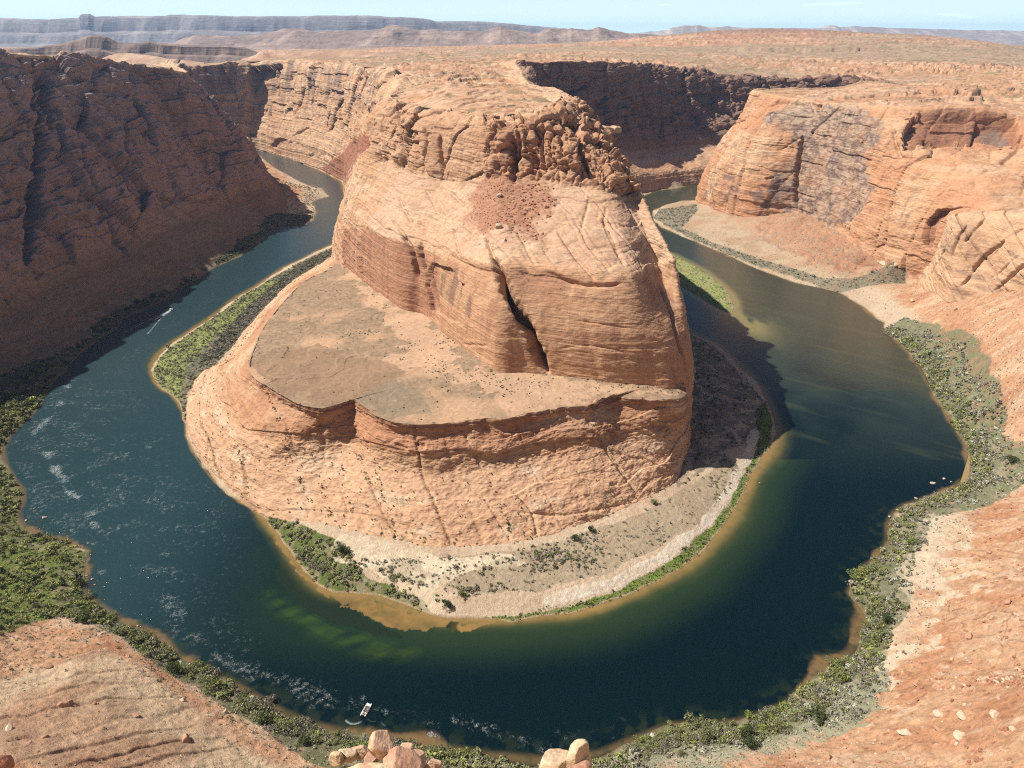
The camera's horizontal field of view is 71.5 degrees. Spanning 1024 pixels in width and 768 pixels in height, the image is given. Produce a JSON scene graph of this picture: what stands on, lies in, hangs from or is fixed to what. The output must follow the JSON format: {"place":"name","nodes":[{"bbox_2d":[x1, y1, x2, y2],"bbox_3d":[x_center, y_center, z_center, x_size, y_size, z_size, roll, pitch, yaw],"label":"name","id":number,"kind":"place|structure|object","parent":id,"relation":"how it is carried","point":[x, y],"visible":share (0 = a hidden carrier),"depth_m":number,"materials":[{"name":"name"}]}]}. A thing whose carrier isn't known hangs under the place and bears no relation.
{"place":"outdoors","nodes":[
{"label":"outdoors","id":0,"kind":"place"},
{"bbox_2d":[1,35,257,63],"bbox_3d":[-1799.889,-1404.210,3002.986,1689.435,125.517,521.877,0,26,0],"label":"hills","id":1,"kind":"structure","parent":0,"point":[100,46],"depth_m":2952.26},
{"bbox_2d":[0,48,288,374],"bbox_3d":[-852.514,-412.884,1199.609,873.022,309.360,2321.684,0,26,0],"label":"canyon wall","id":2,"kind":"structure","parent":0,"point":[122,183],"depth_m":973.87,"materials":[{"name":"stone"}]},
{"bbox_2d":[102,53,204,64],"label":"hills","id":3,"kind":"structure","parent":0,"point":[137,58],"depth_m":2399.80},
{"bbox_2d":[0,14,565,46],"bbox_3d":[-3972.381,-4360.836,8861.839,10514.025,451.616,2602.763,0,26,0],"label":"distant mesa","id":4,"kind":"structure","parent":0,"point":[17,32],"depth_m":8556.69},
{"bbox_2d":[241,50,405,62],"bbox_3d":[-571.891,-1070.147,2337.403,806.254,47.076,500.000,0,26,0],"label":"hills","id":5,"kind":"structure","parent":0,"point":[262,55],"depth_m":2314.65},
{"bbox_2d":[171,25,658,49],"bbox_3d":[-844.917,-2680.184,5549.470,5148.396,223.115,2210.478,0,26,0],"label":"hills","id":6,"kind":"structure","parent":0,"point":[386,36],"depth_m":5343.39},
{"bbox_2d":[186,256,695,547],"bbox_3d":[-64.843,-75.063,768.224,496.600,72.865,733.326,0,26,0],"label":"rock terrace","id":7,"kind":"structure","parent":0,"point":[459,448],"depth_m":513.72,"materials":[{"name":"stone"}]},
{"bbox_2d":[1,150,967,766],"bbox_3d":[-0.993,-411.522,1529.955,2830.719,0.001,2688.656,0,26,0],"label":"river","id":8,"kind":"structure","parent":0,"point":[753,608],"depth_m":456.45,"materials":[{"name":"liquid"}]},
{"bbox_2d":[360,703,371,716],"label":"tour raft","id":9,"kind":"object","parent":8,"relation":"on","point":[366,712],"visible":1,"depth_m":351.95,"materials":[{"name":"plastic"}]},
{"bbox_2d":[0,156,1023,767],"bbox_3d":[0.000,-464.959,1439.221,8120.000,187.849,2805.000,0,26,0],"label":"ground","id":10,"kind":"structure","parent":0,"point":[76,726],"depth_m":428.54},
{"bbox_2d":[36,530,53,541],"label":"shrub","id":11,"kind":"object","parent":10,"relation":"on","point":[43,538],"visible":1,"depth_m":469.60,"materials":[{"name":"green plant"}]},
{"bbox_2d":[53,555,67,562],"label":"shrub","id":12,"kind":"object","parent":10,"relation":"on","point":[65,559],"visible":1,"depth_m":448.55,"materials":[{"name":"green plant"}]},
{"bbox_2d":[57,701,70,707],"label":"boulder","id":13,"kind":"object","parent":10,"relation":"on","point":[61,704],"visible":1,"depth_m":304.60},
{"bbox_2d":[75,576,85,586],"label":"shrub","id":14,"kind":"object","parent":10,"relation":"on","point":[80,579],"visible":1,"depth_m":431.94,"materials":[{"name":"green plant"}]},
{"bbox_2d":[70,608,91,622],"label":"shade tree","id":15,"kind":"object","parent":10,"relation":"on","point":[82,618],"visible":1,"depth_m":392.29,"materials":[{"name":"green plant"}]},
{"bbox_2d":[76,590,94,599],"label":"shrub","id":16,"kind":"object","parent":10,"relation":"on","point":[86,595],"visible":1,"depth_m":422.00,"materials":[{"name":"green plant"}]},
{"bbox_2d":[89,607,101,618],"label":"shrub","id":17,"kind":"object","parent":10,"relation":"on","point":[92,616],"visible":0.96,"depth_m":403.69,"materials":[{"name":"green plant"}]},
{"bbox_2d":[111,626,127,635],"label":"shrub","id":18,"kind":"object","parent":10,"relation":"on","point":[117,631],"visible":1,"depth_m":385.65,"materials":[{"name":"green plant"}]},
{"bbox_2d":[140,642,154,657],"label":"shrub","id":19,"kind":"object","parent":10,"relation":"on","point":[147,652],"visible":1,"depth_m":373.52,"materials":[{"name":"green plant"}]},
{"bbox_2d":[160,642,172,654],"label":"shrub","id":20,"kind":"object","parent":10,"relation":"on","point":[167,647],"visible":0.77,"depth_m":384.67,"materials":[{"name":"green plant"}]},
{"bbox_2d":[165,661,178,674],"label":"shade tree","id":21,"kind":"object","parent":10,"relation":"on","point":[170,667],"visible":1,"depth_m":363.09,"materials":[{"name":"green plant"}]},
{"bbox_2d":[182,733,189,742],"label":"boulder","id":22,"kind":"object","parent":10,"relation":"on","point":[186,738],"visible":0.98,"depth_m":302.69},
{"bbox_2d":[182,663,195,673],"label":"shrub","id":23,"kind":"object","parent":10,"relation":"on","point":[187,671],"visible":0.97,"depth_m":368.77,"materials":[{"name":"green plant"}]},
{"bbox_2d":[201,682,216,696],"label":"shade tree","id":24,"kind":"object","parent":10,"relation":"on","point":[208,689],"visible":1,"depth_m":352.75,"materials":[{"name":"green plant"}]},
{"bbox_2d":[201,666,220,676],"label":"shrub","id":25,"kind":"object","parent":10,"relation":"on","point":[213,673],"visible":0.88,"depth_m":370.79,"materials":[{"name":"green plant"}]},
{"bbox_2d":[210,676,222,687],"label":"shrub","id":26,"kind":"object","parent":10,"relation":"on","point":[218,681],"visible":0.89,"depth_m":362.31,"materials":[{"name":"green plant"}]},
{"bbox_2d":[238,699,254,710],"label":"shrub","id":27,"kind":"object","parent":10,"relation":"on","point":[250,703],"visible":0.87,"depth_m":349.27,"materials":[{"name":"green plant"}]},
{"bbox_2d":[258,712,274,725],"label":"shade tree","id":28,"kind":"object","parent":10,"relation":"on","point":[265,720],"visible":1,"depth_m":335.41,"materials":[{"name":"green plant"}]},
{"bbox_2d":[257,693,275,713],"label":"shrub","id":29,"kind":"object","parent":10,"relation":"on","point":[271,699],"visible":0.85,"depth_m":352.24,"materials":[{"name":"green plant"}]},
{"bbox_2d":[264,724,278,735],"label":"shrub","id":30,"kind":"object","parent":10,"relation":"on","point":[272,729],"visible":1,"depth_m":331.66,"materials":[{"name":"green plant"}]},
{"bbox_2d":[277,715,294,733],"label":"shrub","id":31,"kind":"object","parent":10,"relation":"on","point":[285,728],"visible":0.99,"depth_m":335.02,"materials":[{"name":"green plant"}]},
{"bbox_2d":[280,724,298,740],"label":"shrub","id":32,"kind":"object","parent":10,"relation":"on","point":[290,731],"visible":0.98,"depth_m":332.69,"materials":[{"name":"green plant"}]},
{"bbox_2d":[289,716,311,731],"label":"shrub","id":33,"kind":"object","parent":10,"relation":"on","point":[309,729],"visible":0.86,"depth_m":342.69,"materials":[{"name":"green plant"}]},
{"bbox_2d":[297,733,309,744],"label":"shade tree","id":34,"kind":"object","parent":10,"relation":"on","point":[303,740],"visible":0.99,"depth_m":327.00,"materials":[{"name":"green plant"}]},
{"bbox_2d":[310,731,323,743],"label":"shrub","id":35,"kind":"object","parent":10,"relation":"on","point":[316,738],"visible":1,"depth_m":330.47,"materials":[{"name":"green plant"}]},
{"bbox_2d":[329,733,339,745],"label":"shrub","id":36,"kind":"object","parent":10,"relation":"on","point":[334,742],"visible":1,"depth_m":331.06,"materials":[{"name":"green plant"}]},
{"bbox_2d":[330,543,350,554],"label":"shade tree","id":37,"kind":"object","parent":10,"relation":"on","point":[341,547],"visible":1,"depth_m":450.27,"materials":[{"name":"green plant"}]},
{"bbox_2d":[337,728,354,745],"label":"shrub","id":38,"kind":"object","parent":10,"relation":"on","point":[346,738],"visible":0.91,"depth_m":333.68,"materials":[{"name":"green plant"}]},
{"bbox_2d":[442,600,451,609],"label":"shade tree","id":39,"kind":"object","parent":10,"relation":"on","point":[448,603],"visible":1,"depth_m":412.40,"materials":[{"name":"green plant"}]},
{"bbox_2d":[0,73,1023,767],"bbox_3d":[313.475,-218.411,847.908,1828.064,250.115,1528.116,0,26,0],"label":"ground cover","id":40,"kind":"object","parent":10,"relation":"on","point":[456,539],"visible":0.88,"depth_m":446.73,"materials":[{"name":"green plant"}]},
{"bbox_2d":[0,179,1023,767],"bbox_3d":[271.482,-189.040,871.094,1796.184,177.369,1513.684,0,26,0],"label":"undergrowth","id":41,"kind":"object","parent":10,"relation":"on","point":[950,495],"visible":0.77,"depth_m":461.30,"materials":[{"name":"green plant"}]},
{"bbox_2d":[0,213,1023,767],"bbox_3d":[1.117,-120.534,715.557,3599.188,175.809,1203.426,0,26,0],"label":"rubble","id":42,"kind":"object","parent":10,"relation":"on","point":[1006,685],"visible":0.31,"depth_m":336.41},
{"bbox_2d":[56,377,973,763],"bbox_3d":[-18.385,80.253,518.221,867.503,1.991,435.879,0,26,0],"label":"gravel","id":43,"kind":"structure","parent":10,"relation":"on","point":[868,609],"depth_m":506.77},
{"bbox_2d":[625,741,638,756],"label":"shrub","id":44,"kind":"object","parent":10,"relation":"on","point":[630,745],"visible":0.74,"depth_m":328.73,"materials":[{"name":"green plant"}]},
{"bbox_2d":[633,734,647,745],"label":"shrub","id":45,"kind":"object","parent":10,"relation":"on","point":[640,739],"visible":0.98,"depth_m":335.80,"materials":[{"name":"green plant"}]},
{"bbox_2d":[661,740,677,751],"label":"shrub","id":46,"kind":"object","parent":10,"relation":"on","point":[664,745],"visible":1,"depth_m":329.25,"materials":[{"name":"green plant"}]},
{"bbox_2d":[664,721,675,735],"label":"shrub","id":47,"kind":"object","parent":10,"relation":"on","point":[669,732],"visible":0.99,"depth_m":338.77,"materials":[{"name":"green plant"}]},
{"bbox_2d":[680,732,697,740],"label":"shrub","id":48,"kind":"object","parent":10,"relation":"on","point":[685,737],"visible":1,"depth_m":332.96,"materials":[{"name":"green plant"}]},
{"bbox_2d":[683,711,699,731],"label":"shrub","id":49,"kind":"object","parent":10,"relation":"on","point":[695,723],"visible":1,"depth_m":343.86,"materials":[{"name":"green plant"}]},
{"bbox_2d":[699,714,711,724],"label":"shrub","id":50,"kind":"object","parent":10,"relation":"on","point":[701,717],"visible":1,"depth_m":344.81,"materials":[{"name":"green plant"}]},
{"bbox_2d":[698,728,713,742],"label":"shade tree","id":51,"kind":"object","parent":10,"relation":"on","point":[708,732],"visible":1,"depth_m":331.81,"materials":[{"name":"green plant"}]},
{"bbox_2d":[711,717,726,727],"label":"shrub","id":52,"kind":"object","parent":10,"relation":"on","point":[718,723],"visible":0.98,"depth_m":343.09,"materials":[{"name":"green plant"}]},
{"bbox_2d":[731,730,743,739],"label":"shrub","id":53,"kind":"object","parent":10,"relation":"on","point":[739,734],"visible":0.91,"depth_m":331.73,"materials":[{"name":"green plant"}]},
{"bbox_2d":[740,722,753,737],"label":"shade tree","id":54,"kind":"object","parent":10,"relation":"on","point":[746,731],"visible":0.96,"depth_m":332.51,"materials":[{"name":"green plant"}]},
{"bbox_2d":[745,709,756,719],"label":"shrub","id":55,"kind":"object","parent":10,"relation":"on","point":[749,714],"visible":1,"depth_m":347.81,"materials":[{"name":"green plant"}]},
{"bbox_2d":[743,734,759,750],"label":"shade tree","id":56,"kind":"object","parent":10,"relation":"on","point":[751,741],"visible":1,"depth_m":325.30,"materials":[{"name":"green plant"}]},
{"bbox_2d":[756,723,769,732],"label":"shrub","id":57,"kind":"object","parent":10,"relation":"on","point":[764,726],"visible":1,"depth_m":337.87,"materials":[{"name":"green plant"}]},
{"bbox_2d":[758,711,773,729],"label":"shrub","id":58,"kind":"object","parent":10,"relation":"on","point":[762,717],"visible":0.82,"depth_m":342.57,"materials":[{"name":"green plant"}]},
{"bbox_2d":[761,705,780,715],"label":"shrub","id":59,"kind":"object","parent":10,"relation":"on","point":[769,709],"visible":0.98,"depth_m":349.76,"materials":[{"name":"green plant"}]},
{"bbox_2d":[766,717,792,734],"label":"shrub","id":60,"kind":"object","parent":10,"relation":"on","point":[775,724],"visible":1,"depth_m":336.11,"materials":[{"name":"green plant"}]},
{"bbox_2d":[778,700,789,711],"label":"shrub","id":61,"kind":"object","parent":10,"relation":"on","point":[784,702],"visible":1,"depth_m":353.76,"materials":[{"name":"green plant"}]},
{"bbox_2d":[794,698,808,708],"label":"shrub","id":62,"kind":"object","parent":10,"relation":"on","point":[800,700],"visible":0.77,"depth_m":350.70,"materials":[{"name":"green plant"}]},
{"bbox_2d":[795,706,814,719],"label":"shrub","id":63,"kind":"object","parent":10,"relation":"on","point":[801,711],"visible":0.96,"depth_m":342.90,"materials":[{"name":"green plant"}]},
{"bbox_2d":[806,677,823,686],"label":"shrub","id":64,"kind":"object","parent":10,"relation":"on","point":[809,682],"visible":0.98,"depth_m":364.22,"materials":[{"name":"green plant"}]},
{"bbox_2d":[810,702,826,725],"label":"shade tree","id":65,"kind":"object","parent":10,"relation":"on","point":[821,714],"visible":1,"depth_m":337.87,"materials":[{"name":"green plant"}]},
{"bbox_2d":[812,682,827,695],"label":"shrub","id":66,"kind":"object","parent":10,"relation":"on","point":[820,689],"visible":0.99,"depth_m":358.38,"materials":[{"name":"grey plant"}]},
{"bbox_2d":[825,655,843,667],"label":"shrub","id":67,"kind":"object","parent":10,"relation":"on","point":[833,662],"visible":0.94,"depth_m":375.83,"materials":[{"name":"green plant"}]},
{"bbox_2d":[826,666,845,680],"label":"shrub","id":68,"kind":"object","parent":10,"relation":"on","point":[839,672],"visible":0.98,"depth_m":365.62,"materials":[{"name":"green plant"}]},
{"bbox_2d":[830,669,851,680],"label":"shrub","id":69,"kind":"object","parent":10,"relation":"on","point":[846,675],"visible":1,"depth_m":363.04,"materials":[{"name":"green plant"}]},
{"bbox_2d":[846,568,862,580],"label":"shrub","id":70,"kind":"object","parent":10,"relation":"on","point":[857,577],"visible":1,"depth_m":435.77,"materials":[{"name":"green plant"}]},
{"bbox_2d":[847,709,861,720],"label":"shrub","id":71,"kind":"object","parent":10,"relation":"on","point":[854,714],"visible":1,"depth_m":334.05,"materials":[{"name":"grey plant"}]},
{"bbox_2d":[847,665,862,676],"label":"shrub","id":72,"kind":"object","parent":10,"relation":"on","point":[859,669],"visible":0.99,"depth_m":367.71,"materials":[{"name":"grey plant"}]},
{"bbox_2d":[852,566,868,574],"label":"shrub","id":73,"kind":"object","parent":10,"relation":"on","point":[862,570],"visible":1,"depth_m":440.23,"materials":[{"name":"green plant"}]},
{"bbox_2d":[857,676,871,689],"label":"shrub","id":74,"kind":"object","parent":10,"relation":"on","point":[861,685],"visible":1,"depth_m":357.50,"materials":[{"name":"grey plant"}]},
{"bbox_2d":[867,647,876,658],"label":"shrub","id":75,"kind":"object","parent":10,"relation":"on","point":[872,652],"visible":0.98,"depth_m":376.71,"materials":[{"name":"green plant"}]},
{"bbox_2d":[866,607,883,617],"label":"shrub","id":76,"kind":"object","parent":10,"relation":"on","point":[872,611],"visible":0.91,"depth_m":407.00,"materials":[{"name":"green plant"}]},
{"bbox_2d":[866,601,885,609],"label":"shrub","id":77,"kind":"object","parent":10,"relation":"on","point":[876,603],"visible":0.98,"depth_m":410.68,"materials":[{"name":"green plant"}]},
{"bbox_2d":[867,594,885,602],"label":"shrub","id":78,"kind":"object","parent":10,"relation":"on","point":[873,596],"visible":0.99,"depth_m":415.34,"materials":[{"name":"green plant"}]},
{"bbox_2d":[871,623,885,641],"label":"shrub","id":79,"kind":"object","parent":10,"relation":"on","point":[879,636],"visible":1,"depth_m":387.55,"materials":[{"name":"green plant"}]},
{"bbox_2d":[881,612,894,622],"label":"shade tree","id":80,"kind":"object","parent":10,"relation":"on","point":[885,617],"visible":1,"depth_m":397.01,"materials":[{"name":"green plant"}]},
{"bbox_2d":[756,213,1021,393],"bbox_3d":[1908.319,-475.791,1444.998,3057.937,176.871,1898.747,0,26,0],"label":"scree","id":81,"kind":"structure","parent":10,"relation":"on","point":[874,270],"depth_m":1009.42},
{"bbox_2d":[893,597,910,610],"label":"shrub","id":82,"kind":"object","parent":10,"relation":"on","point":[902,606],"visible":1,"depth_m":405.29,"materials":[{"name":"green plant"}]},
{"bbox_2d":[897,729,911,735],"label":"boulder","id":83,"kind":"object","parent":10,"relation":"on","point":[905,732],"visible":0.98,"depth_m":306.64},
{"bbox_2d":[912,536,927,544],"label":"shrub","id":84,"kind":"object","parent":10,"relation":"on","point":[925,539],"visible":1,"depth_m":460.58,"materials":[{"name":"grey plant"}]},
{"bbox_2d":[933,709,942,717],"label":"boulder","id":85,"kind":"object","parent":10,"relation":"on","point":[937,713],"visible":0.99,"depth_m":307.56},
{"bbox_2d":[953,730,964,740],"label":"boulder","id":86,"kind":"object","parent":10,"relation":"on","point":[958,735],"visible":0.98,"depth_m":286.76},
{"bbox_2d":[956,710,965,719],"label":"boulder","id":87,"kind":"object","parent":10,"relation":"on","point":[961,714],"visible":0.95,"depth_m":296.89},
{"bbox_2d":[979,447,994,456],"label":"shrub","id":88,"kind":"object","parent":10,"relation":"on","point":[984,449],"visible":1,"depth_m":560.01,"materials":[{"name":"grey plant"}]},
{"bbox_2d":[989,709,998,717],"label":"boulder","id":89,"kind":"object","parent":10,"relation":"on","point":[993,713],"visible":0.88,"depth_m":285.13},
{"bbox_2d":[1007,454,1023,463],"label":"shade tree","id":90,"kind":"object","parent":10,"relation":"on","point":[1011,457],"visible":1,"depth_m":535.09,"materials":[{"name":"green plant"}]},
{"bbox_2d":[0,28,1023,114],"bbox_3d":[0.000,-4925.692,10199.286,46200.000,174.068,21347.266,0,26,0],"label":"plateau ground","id":91,"kind":"structure","parent":0,"point":[928,70],"depth_m":2056.07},
{"bbox_2d":[0,0,1023,32],"label":"sky","id":92,"kind":"structure","parent":0,"point":[626,16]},
{"bbox_2d":[148,58,901,422],"bbox_3d":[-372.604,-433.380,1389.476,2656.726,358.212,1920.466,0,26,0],"label":"butte terrain","id":93,"kind":"structure","parent":0,"point":[586,284],"depth_m":666.16,"materials":[{"name":"stone"}]},
{"bbox_2d":[353,141,556,242],"bbox_3d":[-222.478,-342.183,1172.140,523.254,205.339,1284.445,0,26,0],"label":"debris","id":94,"kind":"object","parent":93,"relation":"on","point":[542,206],"visible":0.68,"depth_m":609.13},
{"bbox_2d":[634,25,1023,43],"bbox_3d":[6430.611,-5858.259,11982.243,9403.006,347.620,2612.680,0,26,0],"label":"distant mesa","id":95,"kind":"structure","parent":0,"point":[1006,36],"depth_m":11799.18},
{"bbox_2d":[695,81,1023,278],"bbox_3d":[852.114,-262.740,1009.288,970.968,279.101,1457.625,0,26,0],"label":"canyon wall","id":96,"kind":"structure","parent":0,"point":[898,185],"depth_m":1026.26,"materials":[{"name":"stone"}]},
{"bbox_2d":[914,208,1023,303],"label":"rock outcrop","id":97,"kind":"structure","parent":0,"point":[979,253],"depth_m":801.23,"materials":[{"name":"stone"}]},
{"bbox_3d":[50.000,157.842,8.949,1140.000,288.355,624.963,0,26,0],"label":"near canyon wall","id":98,"kind":"structure","parent":0,"visible":0},
{"bbox_2d":[0,755,14,767],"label":"boulder","id":99,"kind":"object","parent":98,"relation":"on","point":[6,761],"visible":1,"depth_m":39.91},
{"bbox_2d":[328,751,344,766],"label":"boulder","id":100,"kind":"object","parent":98,"relation":"on","point":[336,759],"visible":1,"depth_m":39.69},
{"bbox_2d":[338,748,356,762],"bbox_3d":[-9.381,21.150,40.532,1.091,0.864,1.012,23,17,39],"label":"boulder","id":101,"kind":"object","parent":98,"relation":"on","point":[349,755],"visible":0.86,"depth_m":40.23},
{"bbox_2d":[352,744,367,759],"bbox_3d":[-8.738,21.160,40.914,1.203,0.849,0.830,-5,49,-10],"label":"boulder","id":102,"kind":"object","parent":98,"relation":"on","point":[361,750],"visible":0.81,"depth_m":40.64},
{"bbox_2d":[348,762,386,767],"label":"boulder","id":103,"kind":"object","parent":98,"relation":"on","point":[371,765],"visible":0.86,"depth_m":38.59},
{"bbox_2d":[364,752,378,762],"bbox_3d":[-7.876,21.084,40.011,0.961,0.674,0.593,-19,32,-33],"label":"boulder","id":104,"kind":"object","parent":98,"relation":"on","point":[369,757],"visible":0.62,"depth_m":39.83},
{"bbox_2d":[367,730,394,760],"bbox_3d":[-7.398,20.359,39.901,1.410,1.681,1.497,-15,30,-28],"label":"boulder","id":105,"kind":"object","parent":98,"relation":"on","point":[380,744],"visible":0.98,"depth_m":39.56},
{"bbox_2d":[382,746,422,767],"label":"boulder","id":106,"kind":"object","parent":98,"relation":"on","point":[398,757],"visible":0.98,"depth_m":39.03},
{"bbox_2d":[400,742,413,749],"bbox_3d":[-6.440,22.054,43.099,0.936,0.524,0.741,-10,28,-20],"label":"boulder","id":107,"kind":"object","parent":98,"relation":"on","point":[408,745],"visible":0.34,"depth_m":43.03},
{"bbox_2d":[414,749,425,767],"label":"boulder","id":108,"kind":"object","parent":98,"relation":"on","point":[421,753],"visible":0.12,"depth_m":41.33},
{"bbox_2d":[424,758,441,767],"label":"boulder","id":109,"kind":"object","parent":98,"relation":"on","point":[434,763],"visible":1,"depth_m":39.81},
{"bbox_2d":[539,748,567,767],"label":"boulder","id":110,"kind":"object","parent":98,"relation":"on","point":[554,758],"visible":0.9,"depth_m":40.83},
{"bbox_2d":[566,739,590,767],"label":"boulder","id":111,"kind":"object","parent":98,"relation":"on","point":[578,751],"visible":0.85,"depth_m":39.47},
{"bbox_2d":[569,760,591,767],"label":"boulder","id":112,"kind":"object","parent":98,"relation":"on","point":[585,764],"visible":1,"depth_m":38.92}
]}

